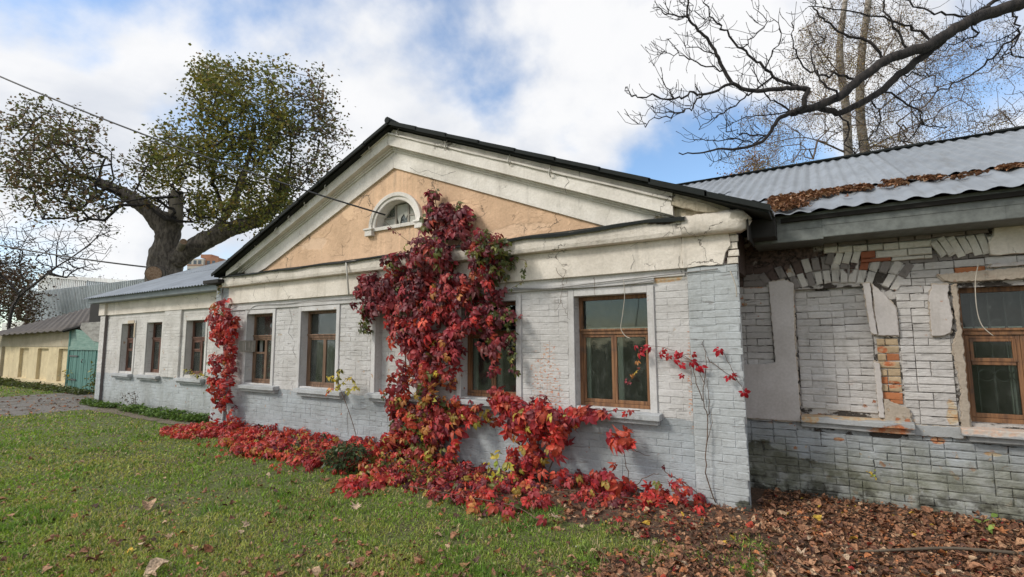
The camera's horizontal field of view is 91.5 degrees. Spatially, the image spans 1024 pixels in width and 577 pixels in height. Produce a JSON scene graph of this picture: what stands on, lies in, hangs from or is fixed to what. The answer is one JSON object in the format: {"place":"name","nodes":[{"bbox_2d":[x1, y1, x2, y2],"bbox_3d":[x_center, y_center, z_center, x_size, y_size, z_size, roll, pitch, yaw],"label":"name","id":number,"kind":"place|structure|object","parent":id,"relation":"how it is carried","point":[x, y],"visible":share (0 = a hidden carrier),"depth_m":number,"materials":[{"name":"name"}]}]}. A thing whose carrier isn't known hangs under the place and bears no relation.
{"place":"outdoors","nodes":[
{"label":"outdoors","id":0,"kind":"place"},
{"bbox_2d":[0,392,101,416],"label":"path","id":1,"kind":"structure","parent":0,"point":[22,405],"depth_m":13.22,"materials":[{"name":"grey gravel"}]},
{"bbox_2d":[187,254,224,269],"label":"brick apartment tower","id":2,"kind":"structure","parent":0,"point":[207,259],"depth_m":172.32,"materials":[{"name":"orange brick"}]},
{"bbox_2d":[0,385,951,576],"bbox_3d":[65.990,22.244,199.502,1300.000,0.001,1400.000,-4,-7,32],"label":"ground","id":3,"kind":"structure","parent":0,"point":[216,485],"depth_m":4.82,"materials":[{"name":"green plant"}]},
{"bbox_2d":[0,299,21,327],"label":"distant tree","id":4,"kind":"object","parent":3,"relation":"on","point":[3,315],"visible":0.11,"depth_m":54.54,"materials":[{"name":"grey plant"}]},
{"bbox_2d":[1,321,38,330],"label":"pale outbuilding","id":5,"kind":"structure","parent":3,"relation":"on","point":[4,325],"depth_m":37.89,"materials":[{"name":"white brick"}]},
{"bbox_2d":[0,246,62,328],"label":"tree","id":6,"kind":"object","parent":3,"relation":"on","point":[27,302],"visible":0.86,"depth_m":33.29,"materials":[{"name":"brown plant"}]},
{"bbox_2d":[0,308,89,386],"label":"yellow shed","id":7,"kind":"structure","parent":3,"relation":"on","point":[35,351],"depth_m":19.43,"materials":[{"name":"paint"}]},
{"bbox_2d":[0,376,94,394],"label":"rough grass","id":8,"kind":"structure","parent":3,"relation":"on","point":[6,381],"depth_m":17.52,"materials":[{"name":"green plant"}]},
{"bbox_2d":[0,206,128,328],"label":"leaning bare tree","id":9,"kind":"object","parent":3,"relation":"on","point":[47,272],"visible":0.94,"depth_m":29.96,"materials":[{"name":"brown plant"}]},
{"bbox_2d":[65,304,100,391],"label":"wooden gate","id":10,"kind":"structure","parent":3,"relation":"on","point":[83,343],"depth_m":16.90,"materials":[{"name":"teal wood"}]},
{"bbox_2d":[27,274,143,320],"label":"metal clad hall","id":11,"kind":"structure","parent":3,"relation":"on","point":[71,293],"depth_m":36.37,"materials":[{"name":"grey metal"}]},
{"bbox_2d":[82,361,95,393],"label":"weeds","id":12,"kind":"object","parent":3,"relation":"on","point":[92,383],"visible":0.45,"depth_m":15.84,"materials":[{"name":"green plant"}]},
{"bbox_2d":[93,406,202,424],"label":"bare soil","id":13,"kind":"structure","parent":3,"relation":"on","point":[113,410],"depth_m":10.90,"materials":[{"name":"brown soil"}]},
{"bbox_2d":[122,391,140,404],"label":"dry weed","id":14,"kind":"object","parent":13,"relation":"on","point":[125,399],"visible":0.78,"depth_m":12.12,"materials":[{"name":"grey plant"}]},
{"bbox_2d":[79,397,209,423],"bbox_3d":[-8.707,2.777,11.588,6.766,0.289,0.561,-4,-7,32],"label":"ground cover","id":15,"kind":"object","parent":13,"relation":"on","point":[161,412],"visible":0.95,"depth_m":11.00,"materials":[{"name":"green plant"}]},
{"bbox_2d":[142,498,156,509],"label":"fallen leaf","id":16,"kind":"object","parent":3,"relation":"on","point":[147,505],"visible":1,"depth_m":4.80,"materials":[{"name":"beige plant"}]},
{"bbox_2d":[143,557,168,576],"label":"fallen leaf","id":17,"kind":"object","parent":3,"relation":"on","point":[154,564],"visible":1,"depth_m":3.49,"materials":[{"name":"beige plant"}]},
{"bbox_2d":[0,43,361,281],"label":"pollarded tree","id":18,"kind":"object","parent":3,"relation":"on","point":[171,251],"visible":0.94,"depth_m":21.89,"materials":[{"name":"green plant"}]},
{"bbox_2d":[0,245,167,269],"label":"overhead cable","id":19,"kind":"object","parent":18,"relation":"attached to","point":[74,257],"visible":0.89,"depth_m":23.44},
{"bbox_2d":[204,544,214,552],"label":"fallen leaf","id":20,"kind":"object","parent":3,"relation":"on","point":[207,548],"visible":1,"depth_m":3.81,"materials":[{"name":"brown plant"}]},
{"bbox_2d":[241,519,251,527],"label":"fallen leaf","id":21,"kind":"object","parent":3,"relation":"on","point":[245,523],"visible":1,"depth_m":4.32,"materials":[{"name":"beige plant"}]},
{"bbox_2d":[140,420,411,479],"bbox_3d":[-3.846,2.320,7.555,6.297,0.388,1.639,-4,-7,32],"label":"creeper","id":22,"kind":"object","parent":3,"relation":"on","point":[247,441],"visible":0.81,"depth_m":7.24,"materials":[{"name":"red plant"}]},
{"bbox_2d":[275,434,322,458],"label":"weed clump","id":23,"kind":"object","parent":3,"relation":"on","point":[299,448],"visible":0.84,"depth_m":6.76,"materials":[{"name":"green plant"}]},
{"bbox_2d":[325,369,359,440],"bbox_3d":[-2.511,1.788,7.328,0.744,1.207,0.169,-4,-7,32],"label":"yellow sapling","id":24,"kind":"object","parent":3,"relation":"on","point":[338,378],"visible":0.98,"depth_m":7.36,"materials":[{"name":"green plant"}]},
{"bbox_2d":[319,441,372,472],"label":"dark green bush","id":25,"kind":"object","parent":3,"relation":"on","point":[335,459],"visible":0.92,"depth_m":6.14,"materials":[{"name":"green plant"}]},
{"bbox_2d":[350,501,360,513],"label":"fallen leaf","id":26,"kind":"object","parent":3,"relation":"on","point":[356,506],"visible":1,"depth_m":4.69,"materials":[{"name":"beige plant"}]},
{"bbox_2d":[358,447,417,472],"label":"weed clump","id":27,"kind":"object","parent":3,"relation":"on","point":[383,461],"visible":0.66,"depth_m":6.04,"materials":[{"name":"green plant"}]},
{"bbox_2d":[0,386,786,576],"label":"clover","id":28,"kind":"object","parent":3,"relation":"on","point":[1,500],"visible":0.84,"depth_m":4.13,"materials":[{"name":"green plant"}]},
{"bbox_2d":[377,457,459,486],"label":"weed clump","id":29,"kind":"object","parent":3,"relation":"on","point":[415,470],"visible":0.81,"depth_m":5.71,"materials":[{"name":"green plant"}]},
{"bbox_2d":[470,554,481,561],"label":"fallen leaf","id":30,"kind":"object","parent":3,"relation":"on","point":[476,559],"visible":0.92,"depth_m":3.60,"materials":[{"name":"brown plant"}]},
{"bbox_2d":[483,450,513,481],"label":"yellow seedling","id":31,"kind":"object","parent":3,"relation":"on","point":[509,465],"visible":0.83,"depth_m":5.63,"materials":[{"name":"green plant"}]},
{"bbox_2d":[0,447,1023,576],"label":"leaf litter","id":32,"kind":"object","parent":3,"relation":"on","point":[830,533],"visible":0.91,"depth_m":3.91,"materials":[{"name":"brown plant"}]},
{"bbox_2d":[371,571,379,576],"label":"fallen leaf","id":33,"kind":"object","parent":32,"relation":"on","point":[374,573],"visible":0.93,"depth_m":3.36,"materials":[{"name":"brown plant"}]},
{"bbox_2d":[330,458,705,526],"bbox_3d":[-0.095,2.096,5.112,3.741,0.264,1.716,-4,-7,32],"label":"creeper","id":34,"kind":"object","parent":32,"relation":"on","point":[459,494],"visible":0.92,"depth_m":5.21,"materials":[{"name":"red plant"}]},
{"bbox_2d":[633,571,642,576],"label":"fallen leaf","id":35,"kind":"object","parent":32,"relation":"on","point":[637,574],"visible":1,"depth_m":3.31,"materials":[{"name":"brown plant"}]},
{"bbox_2d":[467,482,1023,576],"bbox_3d":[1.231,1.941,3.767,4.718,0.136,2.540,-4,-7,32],"label":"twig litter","id":36,"kind":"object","parent":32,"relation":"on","point":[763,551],"visible":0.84,"depth_m":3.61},
{"bbox_2d":[766,569,775,576],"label":"fallen leaf","id":37,"kind":"object","parent":32,"relation":"on","point":[770,573],"visible":1,"depth_m":3.30,"materials":[{"name":"beige plant"}]},
{"bbox_2d":[768,526,778,532],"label":"fallen leaf","id":38,"kind":"object","parent":32,"relation":"on","point":[774,529],"visible":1,"depth_m":4.03,"materials":[{"name":"beige plant"}]},
{"bbox_2d":[789,546,806,556],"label":"fallen leaf","id":39,"kind":"object","parent":32,"relation":"on","point":[799,552],"visible":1,"depth_m":3.56,"materials":[{"name":"beige plant"}]},
{"bbox_2d":[842,554,849,559],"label":"fallen leaf","id":40,"kind":"object","parent":32,"relation":"on","point":[846,556],"visible":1,"depth_m":3.53,"materials":[{"name":"beige plant"}]},
{"bbox_2d":[868,561,878,569],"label":"fallen leaf","id":41,"kind":"object","parent":32,"relation":"on","point":[872,564],"visible":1,"depth_m":3.41,"materials":[{"name":"brown plant"}]},
{"bbox_2d":[843,547,1023,555],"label":"fallen stick","id":42,"kind":"object","parent":32,"relation":"on","point":[948,548],"visible":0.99,"depth_m":3.65,"materials":[{"name":"grey wood"}]},
{"bbox_2d":[936,571,946,576],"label":"fallen leaf","id":43,"kind":"object","parent":32,"relation":"on","point":[938,573],"visible":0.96,"depth_m":3.29,"materials":[{"name":"beige plant"}]},
{"bbox_2d":[974,513,999,533],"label":"green seedling","id":44,"kind":"object","parent":32,"relation":"on","point":[990,527],"visible":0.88,"depth_m":4.12,"materials":[{"name":"green plant"}]},
{"bbox_2d":[992,525,1009,533],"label":"fallen leaf","id":45,"kind":"object","parent":32,"relation":"on","point":[1001,529],"visible":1,"depth_m":3.95,"materials":[{"name":"orange plant"}]},
{"bbox_2d":[84,117,1023,523],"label":"old brick building","id":46,"kind":"structure","parent":3,"relation":"on","point":[856,335],"depth_m":5.45,"materials":[{"name":"brick"}]},
{"bbox_2d":[109,324,133,378],"bbox_3d":[-10.138,1.638,13.136,1.080,1.414,0.306,-4,-7,32],"label":"window","id":47,"kind":"structure","parent":46,"relation":"in","point":[129,351],"depth_m":13.27,"materials":[{"name":"white paint"}]},
{"bbox_2d":[134,322,161,380],"bbox_3d":[-8.871,1.554,12.412,1.120,1.414,0.413,-4,-7,32],"label":"window","id":48,"kind":"structure","parent":46,"relation":"in","point":[157,329],"depth_m":12.50,"materials":[{"name":"white paint"}]},
{"bbox_2d":[173,320,205,384],"bbox_3d":[-7.188,1.434,11.310,1.170,1.424,0.309,-4,-7,32],"label":"window","id":49,"kind":"structure","parent":46,"relation":"in","point":[198,336],"depth_m":11.44,"materials":[{"name":"white paint"}]},
{"bbox_2d":[0,76,385,215],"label":"overhead cable","id":50,"kind":"object","parent":46,"relation":"attached to","point":[192,151],"visible":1,"depth_m":7.96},
{"bbox_2d":[184,369,207,378],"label":"sill weed","id":51,"kind":"object","parent":46,"relation":"on","point":[197,375],"visible":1,"depth_m":10.85,"materials":[{"name":"yellow plant"}]},
{"bbox_2d":[203,278,242,431],"bbox_3d":[-5.405,1.195,9.279,1.476,2.945,0.420,-4,-7,32],"label":"creeper","id":52,"kind":"object","parent":46,"relation":"attached to","point":[224,323],"visible":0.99,"depth_m":9.21,"materials":[{"name":"red plant"}]},
{"bbox_2d":[236,314,278,393],"bbox_3d":[-4.449,1.154,9.036,1.119,1.394,0.415,-4,-7,32],"label":"window","id":53,"kind":"structure","parent":46,"relation":"in","point":[261,362],"depth_m":9.19,"materials":[{"name":"brown paint"}]},
{"bbox_2d":[293,310,345,398],"bbox_3d":[-3.046,1.049,8.109,1.150,1.394,0.307,-4,-7,32],"label":"window","id":54,"kind":"structure","parent":46,"relation":"in","point":[321,334],"depth_m":8.30,"materials":[{"name":"brown paint"}]},
{"bbox_2d":[363,192,424,236],"bbox_3d":[-1.711,-1.129,7.527,1.220,0.610,0.285,-4,-7,32],"label":"attic window","id":55,"kind":"structure","parent":46,"relation":"in","point":[399,214],"depth_m":7.60,"materials":[{"name":"white paint"}]},
{"bbox_2d":[350,188,528,469],"bbox_3d":[-1.103,0.645,6.614,3.041,4.151,0.678,-4,-7,32],"label":"creeper","id":56,"kind":"object","parent":46,"relation":"attached to","point":[407,427],"visible":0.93,"depth_m":6.47,"materials":[{"name":"red plant"}]},
{"bbox_2d":[456,302,525,409],"bbox_3d":[-0.242,0.857,6.437,1.070,1.354,0.413,-4,-7,32],"label":"window","id":57,"kind":"structure","parent":46,"relation":"in","point":[470,392],"depth_m":6.57,"materials":[{"name":"orange paint"}]},
{"bbox_2d":[498,394,639,481],"bbox_3d":[0.580,1.734,5.486,1.663,1.097,0.470,-4,-7,32],"label":"creeper","id":58,"kind":"object","parent":46,"relation":"attached to","point":[539,418],"visible":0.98,"depth_m":5.58,"materials":[{"name":"red plant"}]},
{"bbox_2d":[556,268,595,319],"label":"dead vine","id":59,"kind":"object","parent":46,"relation":"attached to","point":[566,283],"visible":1,"depth_m":5.78,"materials":[{"name":"plant"}]},
{"bbox_2d":[576,294,662,425],"bbox_3d":[1.187,0.761,5.553,0.975,1.384,0.413,-4,-7,32],"label":"window","id":60,"kind":"structure","parent":46,"relation":"in","point":[617,344],"depth_m":5.65,"materials":[{"name":"orange paint"}]},
{"bbox_2d":[585,425,703,507],"bbox_3d":[1.279,1.798,4.975,1.168,0.816,0.377,-4,-7,32],"label":"creeper","id":61,"kind":"object","parent":46,"relation":"attached to","point":[612,484],"visible":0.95,"depth_m":5.05,"materials":[{"name":"red plant"}]},
{"bbox_2d":[624,340,750,502],"bbox_3d":[1.724,1.296,5.005,1.249,1.552,0.179,-4,-7,32],"label":"creeper","id":62,"kind":"object","parent":46,"relation":"attached to","point":[695,363],"visible":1,"depth_m":4.93,"materials":[{"name":"red plant"}]},
{"bbox_2d":[765,162,1023,211],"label":"roof leaf drift","id":63,"kind":"object","parent":46,"relation":"on","point":[785,202],"visible":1,"depth_m":5.13,"materials":[{"name":"brown plant"}]},
{"bbox_2d":[957,286,1023,444],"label":"window","id":64,"kind":"structure","parent":46,"relation":"in","point":[1014,347],"depth_m":4.55,"materials":[{"name":"orange paint"}]},
{"bbox_2d":[445,466,1023,576],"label":"leaf mould","id":65,"kind":"object","parent":3,"relation":"on","point":[756,494],"visible":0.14,"depth_m":4.22,"materials":[{"name":"brown plant"}]},
{"bbox_2d":[717,146,770,175],"bbox_3d":[13.812,-1.973,29.538,4.271,13.194,3.154,0,-6,-1],"label":"rusty leaved tree","id":66,"kind":"object","parent":3,"relation":"on","point":[750,158],"visible":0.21,"depth_m":29.78,"materials":[{"name":"brown plant"}]},
{"bbox_2d":[716,0,903,174],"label":"birch tree","id":67,"kind":"object","parent":3,"relation":"on","point":[839,67],"visible":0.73,"depth_m":20.65,"materials":[{"name":"brown plant"}]},
{"bbox_2d":[617,0,1023,165],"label":"bare bough tree","id":68,"kind":"object","parent":3,"relation":"on","point":[930,46],"visible":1,"depth_m":9.47,"materials":[{"name":"brown plant"}]},
{"bbox_2d":[826,0,1023,152],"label":"birch tree","id":69,"kind":"object","parent":3,"relation":"on","point":[865,21],"visible":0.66,"depth_m":21.83,"materials":[{"name":"brown plant"}]},
{"bbox_2d":[949,64,1023,134],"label":"bare tree","id":70,"kind":"object","parent":3,"relation":"on","point":[1012,124],"visible":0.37,"depth_m":23.99,"materials":[{"name":"brown plant"}]},
{"bbox_2d":[0,0,1023,330],"label":"sky","id":71,"kind":"structure","parent":0,"point":[546,77],"materials":[{"name":"blue"}]}
]}

